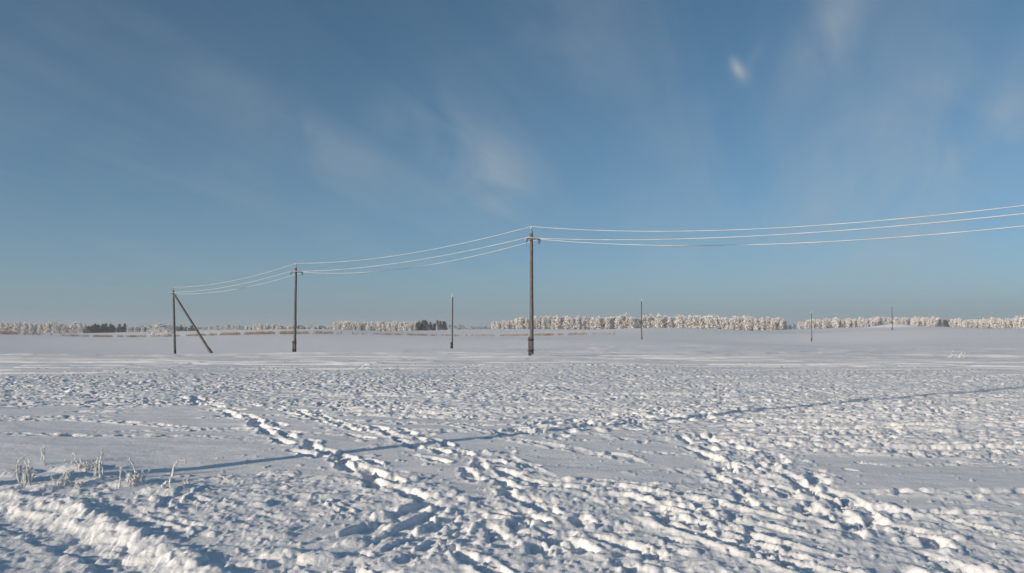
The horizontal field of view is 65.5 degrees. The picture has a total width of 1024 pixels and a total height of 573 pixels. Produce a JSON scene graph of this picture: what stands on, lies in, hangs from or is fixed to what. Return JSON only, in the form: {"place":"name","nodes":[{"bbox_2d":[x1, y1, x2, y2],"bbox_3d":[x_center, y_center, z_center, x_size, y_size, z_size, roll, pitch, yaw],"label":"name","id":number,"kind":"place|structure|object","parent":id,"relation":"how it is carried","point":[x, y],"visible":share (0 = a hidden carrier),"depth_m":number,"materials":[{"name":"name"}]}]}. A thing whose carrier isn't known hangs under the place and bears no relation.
{"place":"outdoors","nodes":[
{"label":"outdoors","id":0,"kind":"place"},
{"bbox_2d":[0,324,1023,572],"bbox_3d":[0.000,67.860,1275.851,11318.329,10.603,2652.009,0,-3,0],"label":"ground","id":1,"kind":"structure","parent":0,"point":[886,448],"depth_m":10.97,"materials":[{"name":"white snow"}]},
{"bbox_2d":[3,322,11,331],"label":"birch tree","id":2,"kind":"object","parent":1,"relation":"on","point":[8,327],"visible":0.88,"depth_m":798.07,"materials":[{"name":"white plant"}]},
{"bbox_2d":[12,321,19,332],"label":"birch tree","id":3,"kind":"object","parent":1,"relation":"on","point":[16,324],"visible":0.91,"depth_m":798.46,"materials":[{"name":"white plant"}]},
{"bbox_2d":[20,322,28,332],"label":"birch tree","id":4,"kind":"object","parent":1,"relation":"on","point":[25,327],"visible":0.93,"depth_m":796.23,"materials":[{"name":"white plant"}]},
{"bbox_2d":[14,457,37,485],"bbox_3d":[-5.289,2.002,8.656,0.204,0.330,0.225,3,-4,-42],"label":"frosted weed","id":5,"kind":"object","parent":1,"relation":"on","point":[27,472],"visible":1,"depth_m":8.63,"materials":[{"name":"beige plant"}]},
{"bbox_2d":[28,323,34,332],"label":"birch tree","id":6,"kind":"object","parent":1,"relation":"on","point":[31,327],"visible":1,"depth_m":796.52,"materials":[{"name":"white plant"}]},
{"bbox_2d":[37,323,43,333],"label":"birch tree","id":7,"kind":"object","parent":1,"relation":"on","point":[40,329],"visible":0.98,"depth_m":796.50,"materials":[{"name":"white plant"}]},
{"bbox_2d":[39,444,45,464],"bbox_3d":[-5.954,2.142,10.102,0.074,0.279,0.175,2,-3,-30],"label":"frosted weed","id":8,"kind":"object","parent":1,"relation":"on","point":[43,453],"visible":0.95,"depth_m":10.05,"materials":[{"name":"beige plant"}]},
{"bbox_2d":[43,322,53,333],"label":"birch tree","id":9,"kind":"object","parent":1,"relation":"on","point":[48,327],"visible":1,"depth_m":796.01,"materials":[{"name":"white plant"}]},
{"bbox_2d":[51,322,58,332],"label":"birch tree","id":10,"kind":"object","parent":1,"relation":"on","point":[55,325],"visible":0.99,"depth_m":795.92,"materials":[{"name":"white plant"}]},
{"bbox_2d":[58,323,62,333],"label":"birch tree","id":11,"kind":"object","parent":1,"relation":"on","point":[60,326],"visible":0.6,"depth_m":811.28,"materials":[{"name":"white plant"}]},
{"bbox_2d":[50,470,71,486],"bbox_3d":[-4.821,2.054,8.527,0.226,0.186,0.177,0,-3,0],"label":"frosted weed","id":12,"kind":"object","parent":1,"relation":"on","point":[64,477],"visible":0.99,"depth_m":8.51,"materials":[{"name":"white plant"}]},
{"bbox_2d":[61,324,67,333],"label":"birch tree","id":13,"kind":"object","parent":1,"relation":"on","point":[64,328],"visible":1,"depth_m":797.01,"materials":[{"name":"white plant"}]},
{"bbox_2d":[68,323,73,332],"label":"birch tree","id":14,"kind":"object","parent":1,"relation":"on","point":[71,327],"visible":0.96,"depth_m":798.06,"materials":[{"name":"white plant"}]},
{"bbox_2d":[71,321,76,332],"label":"birch tree","id":15,"kind":"object","parent":1,"relation":"on","point":[74,325],"visible":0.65,"depth_m":810.08,"materials":[{"name":"white plant"}]},
{"bbox_2d":[74,480,82,487],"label":"frosted weed","id":16,"kind":"object","parent":1,"relation":"on","point":[77,482],"visible":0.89,"depth_m":8.48,"materials":[{"name":"white plant"}]},
{"bbox_2d":[75,322,83,332],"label":"birch tree","id":17,"kind":"object","parent":1,"relation":"on","point":[79,326],"visible":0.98,"depth_m":799.46,"materials":[{"name":"white plant"}]},
{"bbox_2d":[74,458,98,471],"bbox_3d":[-5.129,2.151,9.593,0.290,0.156,0.180,-2,-3,28],"label":"frosted weed","id":18,"kind":"object","parent":1,"relation":"on","point":[84,465],"visible":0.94,"depth_m":9.57,"materials":[{"name":"beige plant"}]},
{"bbox_2d":[93,448,104,478],"bbox_3d":[-4.593,1.984,8.861,0.112,0.381,0.121,1,-3,-23],"label":"frosted weed","id":19,"kind":"object","parent":1,"relation":"on","point":[99,465],"visible":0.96,"depth_m":8.86,"materials":[{"name":"beige plant"}]},
{"bbox_2d":[115,466,122,489],"bbox_3d":[-4.181,2.048,8.467,0.055,0.257,0.124,0,-3,0],"label":"frosted weed","id":20,"kind":"object","parent":1,"relation":"on","point":[120,468],"visible":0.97,"depth_m":8.50,"materials":[{"name":"white plant"}]},
{"bbox_2d":[116,324,121,331],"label":"pine tree","id":21,"kind":"object","parent":1,"relation":"on","point":[118,329],"visible":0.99,"depth_m":826.93,"materials":[{"name":"green plant"}]},
{"bbox_2d":[124,458,149,485],"bbox_3d":[-4.077,2.020,8.658,0.263,0.310,0.175,0,-3,0],"label":"frosted weed","id":22,"kind":"object","parent":1,"relation":"on","point":[136,475],"visible":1,"depth_m":8.65,"materials":[{"name":"beige plant"}]},
{"bbox_2d":[148,323,172,336],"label":"frosted bush","id":23,"kind":"object","parent":1,"relation":"on","point":[155,328],"visible":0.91,"depth_m":328.45,"materials":[{"name":"white plant"}]},
{"bbox_2d":[161,459,186,487],"bbox_3d":[-3.520,1.958,8.292,0.247,0.332,0.085,1,-3,-18],"label":"frosted weed","id":24,"kind":"object","parent":1,"relation":"on","point":[172,475],"visible":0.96,"depth_m":8.29,"materials":[{"name":"white plant"}]},
{"bbox_2d":[170,287,212,353],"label":"utility pole","id":25,"kind":"object","parent":1,"relation":"on","point":[174,296],"visible":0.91,"depth_m":86.70,"materials":[{"name":"brown wood"}]},
{"bbox_2d":[218,472,232,479],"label":"frosted weed","id":26,"kind":"object","parent":1,"relation":"on","point":[225,478],"visible":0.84,"depth_m":8.96,"materials":[{"name":"white plant"}]},
{"bbox_2d":[290,264,302,351],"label":"utility pole","id":27,"kind":"object","parent":1,"relation":"on","point":[294,342],"visible":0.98,"depth_m":66.91,"materials":[{"name":"brown wood"}]},
{"bbox_2d":[0,331,614,336],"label":"dry reeds","id":28,"kind":"object","parent":1,"relation":"on","point":[264,332],"visible":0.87,"depth_m":298.24,"materials":[{"name":"plant"}]},
{"bbox_2d":[332,321,337,329],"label":"birch tree","id":29,"kind":"object","parent":1,"relation":"on","point":[334,327],"visible":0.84,"depth_m":849.63,"materials":[{"name":"white plant"}]},
{"bbox_2d":[345,321,351,329],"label":"birch tree","id":30,"kind":"object","parent":1,"relation":"on","point":[349,327],"visible":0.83,"depth_m":846.94,"materials":[{"name":"white plant"}]},
{"bbox_2d":[375,321,380,330],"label":"birch tree","id":31,"kind":"object","parent":1,"relation":"on","point":[378,325],"visible":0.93,"depth_m":849.72,"materials":[{"name":"white plant"}]},
{"bbox_2d":[391,321,396,330],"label":"birch tree","id":32,"kind":"object","parent":1,"relation":"on","point":[393,325],"visible":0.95,"depth_m":848.93,"materials":[{"name":"white plant"}]},
{"bbox_2d":[397,322,402,330],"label":"birch tree","id":33,"kind":"object","parent":1,"relation":"on","point":[399,326],"visible":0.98,"depth_m":847.87,"materials":[{"name":"white plant"}]},
{"bbox_2d":[403,321,407,330],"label":"birch tree","id":34,"kind":"object","parent":1,"relation":"on","point":[405,326],"visible":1,"depth_m":847.56,"materials":[{"name":"white plant"}]},
{"bbox_2d":[421,320,427,330],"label":"pine tree","id":35,"kind":"object","parent":1,"relation":"on","point":[425,323],"visible":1,"depth_m":855.28,"materials":[{"name":"green plant"}]},
{"bbox_2d":[450,293,452,347],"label":"bare pole","id":36,"kind":"object","parent":1,"relation":"on","point":[451,344],"visible":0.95,"depth_m":110.44,"materials":[{"name":"brown wood"}]},
{"bbox_2d":[6,323,1021,329],"bbox_3d":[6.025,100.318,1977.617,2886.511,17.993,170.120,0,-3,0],"label":"distant woods","id":37,"kind":"object","parent":1,"relation":"on","point":[198,328],"visible":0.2,"depth_m":1958.69,"materials":[{"name":"grey plant"}]},
{"bbox_2d":[514,318,519,328],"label":"birch tree","id":38,"kind":"object","parent":1,"relation":"on","point":[516,322],"visible":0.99,"depth_m":849.06,"materials":[{"name":"white plant"}]},
{"bbox_2d":[518,317,522,328],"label":"birch tree","id":39,"kind":"object","parent":1,"relation":"on","point":[520,325],"visible":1,"depth_m":846.92,"materials":[{"name":"white plant"}]},
{"bbox_2d":[523,318,529,328],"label":"birch tree","id":40,"kind":"object","parent":1,"relation":"on","point":[526,323],"visible":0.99,"depth_m":846.34,"materials":[{"name":"white plant"}]},
{"bbox_2d":[525,226,540,355],"bbox_3d":[1.143,0.463,46.744,1.264,8.020,0.387,3,-4,-44],"label":"utility pole","id":41,"kind":"object","parent":1,"relation":"on","point":[531,339],"visible":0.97,"depth_m":46.62,"materials":[{"name":"brown wood"}]},
{"bbox_2d":[188,213,1023,291],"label":"power wire","id":42,"kind":"object","parent":41,"relation":"attached to","point":[666,239],"visible":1,"depth_m":38.25,"materials":[{"name":"metal"}]},
{"bbox_2d":[189,205,1023,286],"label":"power wire","id":43,"kind":"object","parent":41,"relation":"attached to","point":[676,231],"visible":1,"depth_m":38.16,"materials":[{"name":"metal"}]},
{"bbox_2d":[197,225,1023,293],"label":"power wire","id":44,"kind":"object","parent":41,"relation":"attached to","point":[686,245],"visible":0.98,"depth_m":38.90,"materials":[{"name":"metal"}]},
{"bbox_2d":[554,316,560,328],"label":"birch tree","id":45,"kind":"object","parent":1,"relation":"on","point":[556,324],"visible":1,"depth_m":846.79,"materials":[{"name":"white plant"}]},
{"bbox_2d":[559,317,564,328],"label":"birch tree","id":46,"kind":"object","parent":1,"relation":"on","point":[561,321],"visible":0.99,"depth_m":850.57,"materials":[{"name":"white plant"}]},
{"bbox_2d":[562,316,569,328],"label":"birch tree","id":47,"kind":"object","parent":1,"relation":"on","point":[566,318],"visible":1,"depth_m":846.34,"materials":[{"name":"white plant"}]},
{"bbox_2d":[569,318,574,328],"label":"birch tree","id":48,"kind":"object","parent":1,"relation":"on","point":[571,320],"visible":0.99,"depth_m":846.34,"materials":[{"name":"white plant"}]},
{"bbox_2d":[575,318,580,328],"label":"birch tree","id":49,"kind":"object","parent":1,"relation":"on","point":[577,323],"visible":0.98,"depth_m":846.45,"materials":[{"name":"white plant"}]},
{"bbox_2d":[589,318,593,328],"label":"birch tree","id":50,"kind":"object","parent":1,"relation":"on","point":[591,323],"visible":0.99,"depth_m":849.59,"materials":[{"name":"white plant"}]},
{"bbox_2d":[593,317,600,328],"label":"birch tree","id":51,"kind":"object","parent":1,"relation":"on","point":[597,324],"visible":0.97,"depth_m":846.09,"materials":[{"name":"white plant"}]},
{"bbox_2d":[600,318,604,328],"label":"birch tree","id":52,"kind":"object","parent":1,"relation":"on","point":[602,322],"visible":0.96,"depth_m":849.14,"materials":[{"name":"white plant"}]},
{"bbox_2d":[604,317,610,328],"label":"birch tree","id":53,"kind":"object","parent":1,"relation":"on","point":[607,322],"visible":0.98,"depth_m":846.01,"materials":[{"name":"white plant"}]},
{"bbox_2d":[609,316,613,328],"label":"birch tree","id":54,"kind":"object","parent":1,"relation":"on","point":[611,323],"visible":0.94,"depth_m":850.93,"materials":[{"name":"white plant"}]},
{"bbox_2d":[613,318,620,328],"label":"birch tree","id":55,"kind":"object","parent":1,"relation":"on","point":[616,321],"visible":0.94,"depth_m":847.71,"materials":[{"name":"white plant"}]},
{"bbox_2d":[618,315,624,328],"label":"birch tree","id":56,"kind":"object","parent":1,"relation":"on","point":[622,320],"visible":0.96,"depth_m":847.48,"materials":[{"name":"white plant"}]},
{"bbox_2d":[622,313,629,328],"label":"birch tree","id":57,"kind":"object","parent":1,"relation":"on","point":[625,321],"visible":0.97,"depth_m":849.04,"materials":[{"name":"white plant"}]},
{"bbox_2d":[628,316,635,327],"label":"birch tree","id":58,"kind":"object","parent":1,"relation":"on","point":[631,320],"visible":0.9,"depth_m":847.43,"materials":[{"name":"white plant"}]},
{"bbox_2d":[634,319,639,327],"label":"birch tree","id":59,"kind":"object","parent":1,"relation":"on","point":[636,324],"visible":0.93,"depth_m":850.48,"materials":[{"name":"white plant"}]},
{"bbox_2d":[641,298,641,339],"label":"bare pole","id":60,"kind":"object","parent":1,"relation":"on","point":[641,319],"visible":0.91,"depth_m":146.78,"materials":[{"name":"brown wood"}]},
{"bbox_2d":[639,317,645,327],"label":"birch tree","id":61,"kind":"object","parent":1,"relation":"on","point":[643,323],"visible":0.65,"depth_m":854.75,"materials":[{"name":"white plant"}]},
{"bbox_2d":[645,317,650,327],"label":"birch tree","id":62,"kind":"object","parent":1,"relation":"on","point":[647,321],"visible":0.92,"depth_m":855.02,"materials":[{"name":"white plant"}]},
{"bbox_2d":[653,313,664,327],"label":"birch tree","id":63,"kind":"object","parent":1,"relation":"on","point":[657,321],"visible":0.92,"depth_m":850.49,"materials":[{"name":"white plant"}]},
{"bbox_2d":[665,316,673,327],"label":"birch tree","id":64,"kind":"object","parent":1,"relation":"on","point":[668,324],"visible":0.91,"depth_m":853.14,"materials":[{"name":"white plant"}]},
{"bbox_2d":[674,317,682,327],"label":"birch tree","id":65,"kind":"object","parent":1,"relation":"on","point":[678,320],"visible":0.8,"depth_m":851.61,"materials":[{"name":"white plant"}]},
{"bbox_2d":[679,316,687,327],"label":"birch tree","id":66,"kind":"object","parent":1,"relation":"on","point":[684,322],"visible":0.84,"depth_m":852.88,"materials":[{"name":"white plant"}]},
{"bbox_2d":[686,315,696,327],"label":"birch tree","id":67,"kind":"object","parent":1,"relation":"on","point":[689,318],"visible":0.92,"depth_m":852.67,"materials":[{"name":"white plant"}]},
{"bbox_2d":[690,315,698,327],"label":"birch tree","id":68,"kind":"object","parent":1,"relation":"on","point":[694,318],"visible":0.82,"depth_m":851.49,"materials":[{"name":"white plant"}]},
{"bbox_2d":[696,316,703,327],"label":"birch tree","id":69,"kind":"object","parent":1,"relation":"on","point":[699,323],"visible":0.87,"depth_m":851.76,"materials":[{"name":"white plant"}]},
{"bbox_2d":[701,316,707,328],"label":"birch tree","id":70,"kind":"object","parent":1,"relation":"on","point":[704,318],"visible":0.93,"depth_m":854.65,"materials":[{"name":"white plant"}]},
{"bbox_2d":[704,314,713,328],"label":"birch tree","id":71,"kind":"object","parent":1,"relation":"on","point":[709,320],"visible":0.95,"depth_m":850.61,"materials":[{"name":"white plant"}]},
{"bbox_2d":[712,318,717,328],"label":"birch tree","id":72,"kind":"object","parent":1,"relation":"on","point":[715,321],"visible":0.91,"depth_m":850.90,"materials":[{"name":"white plant"}]},
{"bbox_2d":[717,317,722,328],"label":"birch tree","id":73,"kind":"object","parent":1,"relation":"on","point":[718,324],"visible":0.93,"depth_m":852.34,"materials":[{"name":"white plant"}]},
{"bbox_2d":[721,317,728,328],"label":"birch tree","id":74,"kind":"object","parent":1,"relation":"on","point":[725,325],"visible":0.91,"depth_m":851.82,"materials":[{"name":"white plant"}]},
{"bbox_2d":[728,318,733,329],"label":"birch tree","id":75,"kind":"object","parent":1,"relation":"on","point":[730,322],"visible":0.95,"depth_m":850.97,"materials":[{"name":"white plant"}]},
{"bbox_2d":[732,317,740,329],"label":"birch tree","id":76,"kind":"object","parent":1,"relation":"on","point":[735,322],"visible":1,"depth_m":851.53,"materials":[{"name":"white plant"}]},
{"bbox_2d":[741,315,750,329],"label":"birch tree","id":77,"kind":"object","parent":1,"relation":"on","point":[745,325],"visible":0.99,"depth_m":852.07,"materials":[{"name":"white plant"}]},
{"bbox_2d":[748,318,754,330],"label":"birch tree","id":78,"kind":"object","parent":1,"relation":"on","point":[751,322],"visible":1,"depth_m":852.63,"materials":[{"name":"white plant"}]},
{"bbox_2d":[753,319,758,330],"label":"birch tree","id":79,"kind":"object","parent":1,"relation":"on","point":[756,322],"visible":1,"depth_m":851.49,"materials":[{"name":"white plant"}]},
{"bbox_2d":[758,317,763,329],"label":"birch tree","id":80,"kind":"object","parent":1,"relation":"on","point":[760,322],"visible":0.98,"depth_m":852.93,"materials":[{"name":"white plant"}]},
{"bbox_2d":[769,319,775,329],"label":"birch tree","id":81,"kind":"object","parent":1,"relation":"on","point":[772,323],"visible":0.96,"depth_m":851.61,"materials":[{"name":"white plant"}]},
{"bbox_2d":[773,318,779,329],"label":"birch tree","id":82,"kind":"object","parent":1,"relation":"on","point":[776,321],"visible":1,"depth_m":855.81,"materials":[{"name":"white plant"}]},
{"bbox_2d":[778,320,783,328],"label":"birch tree","id":83,"kind":"object","parent":1,"relation":"on","point":[781,325],"visible":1,"depth_m":854.50,"materials":[{"name":"white plant"}]},
{"bbox_2d":[803,320,809,328],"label":"birch tree","id":84,"kind":"object","parent":1,"relation":"on","point":[806,322],"visible":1,"depth_m":901.70,"materials":[{"name":"white plant"}]},
{"bbox_2d":[815,319,820,328],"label":"birch tree","id":85,"kind":"object","parent":1,"relation":"on","point":[817,324],"visible":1,"depth_m":903.79,"materials":[{"name":"white plant"}]},
{"bbox_2d":[821,319,827,327],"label":"birch tree","id":86,"kind":"object","parent":1,"relation":"on","point":[824,322],"visible":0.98,"depth_m":900.37,"materials":[{"name":"white plant"}]},
{"bbox_2d":[831,317,838,327],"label":"birch tree","id":87,"kind":"object","parent":1,"relation":"on","point":[836,321],"visible":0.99,"depth_m":902.99,"materials":[{"name":"white plant"}]},
{"bbox_2d":[844,318,850,327],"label":"birch tree","id":88,"kind":"object","parent":1,"relation":"on","point":[846,323],"visible":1,"depth_m":904.74,"materials":[{"name":"white plant"}]},
{"bbox_2d":[857,317,861,326],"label":"birch tree","id":89,"kind":"object","parent":1,"relation":"on","point":[859,321],"visible":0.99,"depth_m":901.67,"materials":[{"name":"white plant"}]},
{"bbox_2d":[869,317,875,325],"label":"birch tree","id":90,"kind":"object","parent":1,"relation":"on","point":[871,322],"visible":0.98,"depth_m":902.04,"materials":[{"name":"white plant"}]},
{"bbox_2d":[880,317,885,324],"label":"birch tree","id":91,"kind":"object","parent":1,"relation":"on","point":[882,318],"visible":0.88,"depth_m":923.75,"materials":[{"name":"white plant"}]},
{"bbox_2d":[919,317,924,325],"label":"birch tree","id":92,"kind":"object","parent":1,"relation":"on","point":[922,320],"visible":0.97,"depth_m":926.27,"materials":[{"name":"white plant"}]},
{"bbox_2d":[925,317,930,326],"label":"birch tree","id":93,"kind":"object","parent":1,"relation":"on","point":[928,320],"visible":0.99,"depth_m":925.93,"materials":[{"name":"white plant"}]},
{"bbox_2d":[930,316,936,326],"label":"birch tree","id":94,"kind":"object","parent":1,"relation":"on","point":[933,321],"visible":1,"depth_m":922.00,"materials":[{"name":"white plant"}]},
{"bbox_2d":[935,316,939,326],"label":"birch tree","id":95,"kind":"object","parent":1,"relation":"on","point":[937,319],"visible":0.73,"depth_m":933.36,"materials":[{"name":"white plant"}]},
{"bbox_2d":[948,319,953,326],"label":"birch tree","id":96,"kind":"object","parent":1,"relation":"on","point":[951,323],"visible":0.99,"depth_m":886.57,"materials":[{"name":"white plant"}]},
{"bbox_2d":[977,319,983,327],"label":"birch tree","id":97,"kind":"object","parent":1,"relation":"on","point":[980,322],"visible":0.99,"depth_m":883.59,"materials":[{"name":"white plant"}]},
{"bbox_2d":[988,317,997,327],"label":"birch tree","id":98,"kind":"object","parent":1,"relation":"on","point":[991,320],"visible":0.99,"depth_m":882.04,"materials":[{"name":"white plant"}]},
{"bbox_2d":[995,318,1001,327],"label":"birch tree","id":99,"kind":"object","parent":1,"relation":"on","point":[998,320],"visible":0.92,"depth_m":881.76,"materials":[{"name":"white plant"}]},
{"bbox_2d":[1005,318,1010,327],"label":"birch tree","id":100,"kind":"object","parent":1,"relation":"on","point":[1008,322],"visible":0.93,"depth_m":881.98,"materials":[{"name":"white plant"}]},
{"bbox_2d":[1011,318,1018,327],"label":"birch tree","id":101,"kind":"object","parent":1,"relation":"on","point":[1014,323],"visible":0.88,"depth_m":883.63,"materials":[{"name":"white plant"}]},
{"bbox_2d":[1017,317,1023,327],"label":"birch tree","id":102,"kind":"object","parent":1,"relation":"on","point":[1020,321],"visible":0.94,"depth_m":881.85,"materials":[{"name":"white plant"}]},
{"bbox_2d":[0,0,1023,328],"label":"sky","id":103,"kind":"structure","parent":0,"point":[149,148],"materials":[{"name":"blue"}]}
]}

